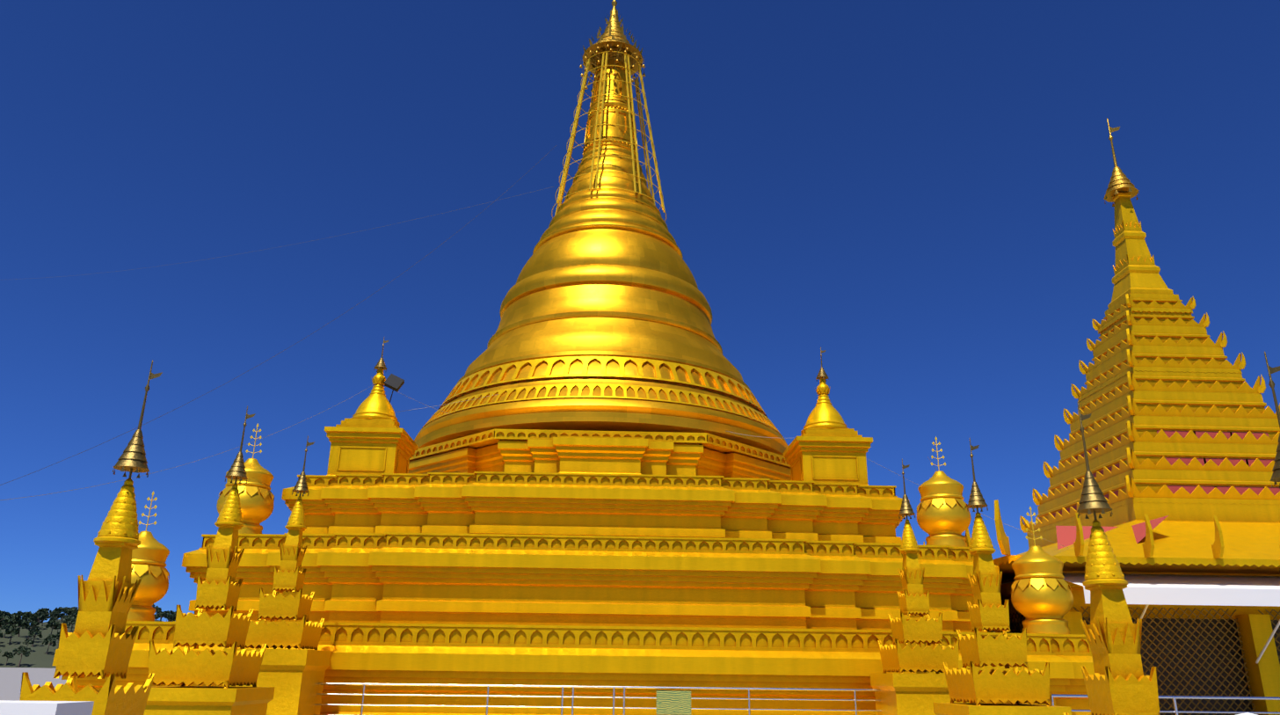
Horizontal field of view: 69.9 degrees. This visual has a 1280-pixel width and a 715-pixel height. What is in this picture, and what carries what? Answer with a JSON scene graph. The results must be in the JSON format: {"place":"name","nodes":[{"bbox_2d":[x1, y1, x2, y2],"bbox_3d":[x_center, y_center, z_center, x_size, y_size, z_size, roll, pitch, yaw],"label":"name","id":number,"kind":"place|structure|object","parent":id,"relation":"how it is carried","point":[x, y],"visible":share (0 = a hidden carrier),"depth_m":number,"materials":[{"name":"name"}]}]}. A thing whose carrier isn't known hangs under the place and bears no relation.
{"place":"outdoors","nodes":[
{"label":"outdoors","id":0,"kind":"place"},
{"bbox_2d":[0,667,66,700],"bbox_3d":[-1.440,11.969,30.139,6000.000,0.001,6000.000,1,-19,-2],"label":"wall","id":1,"kind":"structure","parent":0,"point":[10,679],"depth_m":106.11,"materials":[{"name":"white paint"}]},
{"bbox_2d":[52,471,1094,714],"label":"terraces","id":2,"kind":"object","parent":1,"relation":"on","point":[568,578],"visible":0.75,"depth_m":21.32,"materials":[{"name":"gold metal"}]},
{"bbox_2d":[324,367,872,485],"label":"small corner stupas","id":3,"kind":"object","parent":2,"relation":"on","point":[370,437],"visible":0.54,"depth_m":25.65,"materials":[{"name":"gold metal"}]},
{"bbox_2d":[384,373,404,402],"bbox_3d":[-7.181,0.878,26.703,0.565,0.849,0.283,1,-19,-2],"label":"flood light","id":4,"kind":"object","parent":3,"relation":"on","point":[394,382],"visible":0.97,"depth_m":26.67,"materials":[{"name":"black metal"}]},
{"bbox_2d":[407,428,791,479],"bbox_3d":[-1.357,5.183,32.476,14.501,1.595,14.501,-16,-25,40],"label":"stupa drum base","id":5,"kind":"object","parent":2,"relation":"on","point":[597,452],"visible":0.27,"depth_m":25.86,"materials":[{"name":"gold metal"}]},
{"bbox_2d":[414,58,788,455],"bbox_3d":[-1.241,-4.275,35.733,13.362,17.543,13.362,1,-19,-2],"label":"bell","id":6,"kind":"object","parent":5,"relation":"on","point":[606,271],"visible":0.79,"depth_m":30.54,"materials":[{"name":"gold metal"}]},
{"bbox_2d":[421,356,783,436],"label":"ring friezes","id":7,"kind":"object","parent":6,"relation":"attached to","point":[602,360],"visible":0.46,"depth_m":28.43,"materials":[{"name":"gold metal"}]},
{"bbox_2d":[551,50,666,221],"bbox_3d":[-1.186,-8.820,37.298,4.543,6.927,4.543,1,-19,-2],"label":"scaffold","id":8,"kind":"object","parent":6,"relation":"on","point":[571,139],"visible":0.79,"depth_m":36.42,"materials":[{"name":"metal"}]},
{"bbox_2d":[582,64,637,154],"bbox_3d":[-1.172,-9.973,37.695,2.277,3.867,2.272,1,-19,-2],"label":"spire relief","id":9,"kind":"object","parent":6,"relation":"on","point":[615,132],"visible":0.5,"depth_m":36.90,"materials":[{"name":"gold metal"}]},
{"bbox_2d":[579,0,645,101],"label":"finial umbrella","id":10,"kind":"object","parent":6,"relation":"on","point":[612,38],"visible":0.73,"depth_m":38.43,"materials":[{"name":"gold metal"}]},
{"bbox_2d":[126,458,1073,633],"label":"decorative urns","id":11,"kind":"object","parent":2,"relation":"on","point":[1042,598],"visible":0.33,"depth_m":21.48,"materials":[{"name":"gold metal"}]},
{"bbox_2d":[138,422,1042,545],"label":"finial ornaments","id":12,"kind":"object","parent":11,"relation":"on","point":[260,451],"visible":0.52,"depth_m":22.21,"materials":[{"name":"paint"}]},
{"bbox_2d":[19,478,1160,714],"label":"spires","id":13,"kind":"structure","parent":1,"relation":"on","point":[260,679],"depth_m":14.37,"materials":[{"name":"gold metal"}]},
{"bbox_2d":[112,337,1279,519],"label":"finials","id":14,"kind":"object","parent":13,"relation":"on","point":[134,459],"visible":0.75,"depth_m":11.68,"materials":[{"name":"gold metal"}]},
{"bbox_2d":[0,699,1257,714],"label":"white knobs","id":15,"kind":"object","parent":1,"relation":"on","point":[9,707],"visible":1,"depth_m":5.29,"materials":[{"name":"white paint"}]},
{"bbox_2d":[314,682,1279,714],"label":"railing","id":16,"kind":"object","parent":1,"relation":"on","point":[749,709],"visible":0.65,"depth_m":17.81,"materials":[{"name":"silver metal"}]},
{"bbox_2d":[656,690,690,714],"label":"sign board","id":17,"kind":"object","parent":16,"relation":"attached to","point":[673,701],"visible":1,"depth_m":17.84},
{"bbox_2d":[987,610,1279,714],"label":"hall columns","id":18,"kind":"structure","parent":1,"relation":"on","point":[1263,672],"depth_m":23.46,"materials":[{"name":"gold metal"}]},
{"bbox_2d":[923,192,1279,622],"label":"tiered roof","id":19,"kind":"structure","parent":18,"relation":"on","point":[1161,363],"depth_m":33.27,"materials":[{"name":"gold metal"}]},
{"bbox_2d":[1,384,1068,555],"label":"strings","id":20,"kind":"object","parent":19,"relation":"on","point":[441,410],"visible":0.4,"depth_m":24.90,"materials":[{"name":"grey"}]},
{"bbox_2d":[1103,117,1139,206],"bbox_3d":[20.835,-8.690,40.186,1.395,4.263,1.356,1,-19,-2],"label":"finial","id":21,"kind":"object","parent":19,"relation":"on","point":[1119,182],"visible":0.88,"depth_m":39.59,"materials":[{"name":"gold metal"}]},
{"bbox_2d":[990,605,1279,714],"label":"doorway interior","id":22,"kind":"object","parent":18,"relation":"attached to","point":[1191,656],"visible":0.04,"depth_m":23.74,"materials":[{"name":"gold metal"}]},
{"bbox_2d":[991,572,1279,662],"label":"awning","id":23,"kind":"object","parent":18,"relation":"on","point":[1181,589],"visible":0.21,"depth_m":21.93,"materials":[{"name":"white paint"}]},
{"bbox_2d":[992,617,1279,714],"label":"lattice screen","id":24,"kind":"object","parent":1,"relation":"on","point":[1197,665],"depth_m":24.07,"materials":[{"name":"brown metal"}]},
{"bbox_2d":[0,603,176,668],"bbox_3d":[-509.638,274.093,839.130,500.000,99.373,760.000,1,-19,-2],"label":"hill","id":25,"kind":"structure","parent":0,"point":[40,613],"materials":[{"name":"green plant"}]},
{"bbox_2d":[0,145,556,485],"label":"cables","id":26,"kind":"object","parent":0,"point":[300,340],"visible":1,"depth_m":30.58,"materials":[{"name":"grey plastic"}]},
{"bbox_2d":[0,0,1279,624],"label":"sky","id":27,"kind":"structure","parent":0,"point":[912,192],"materials":[{"name":"blue"}]}
]}

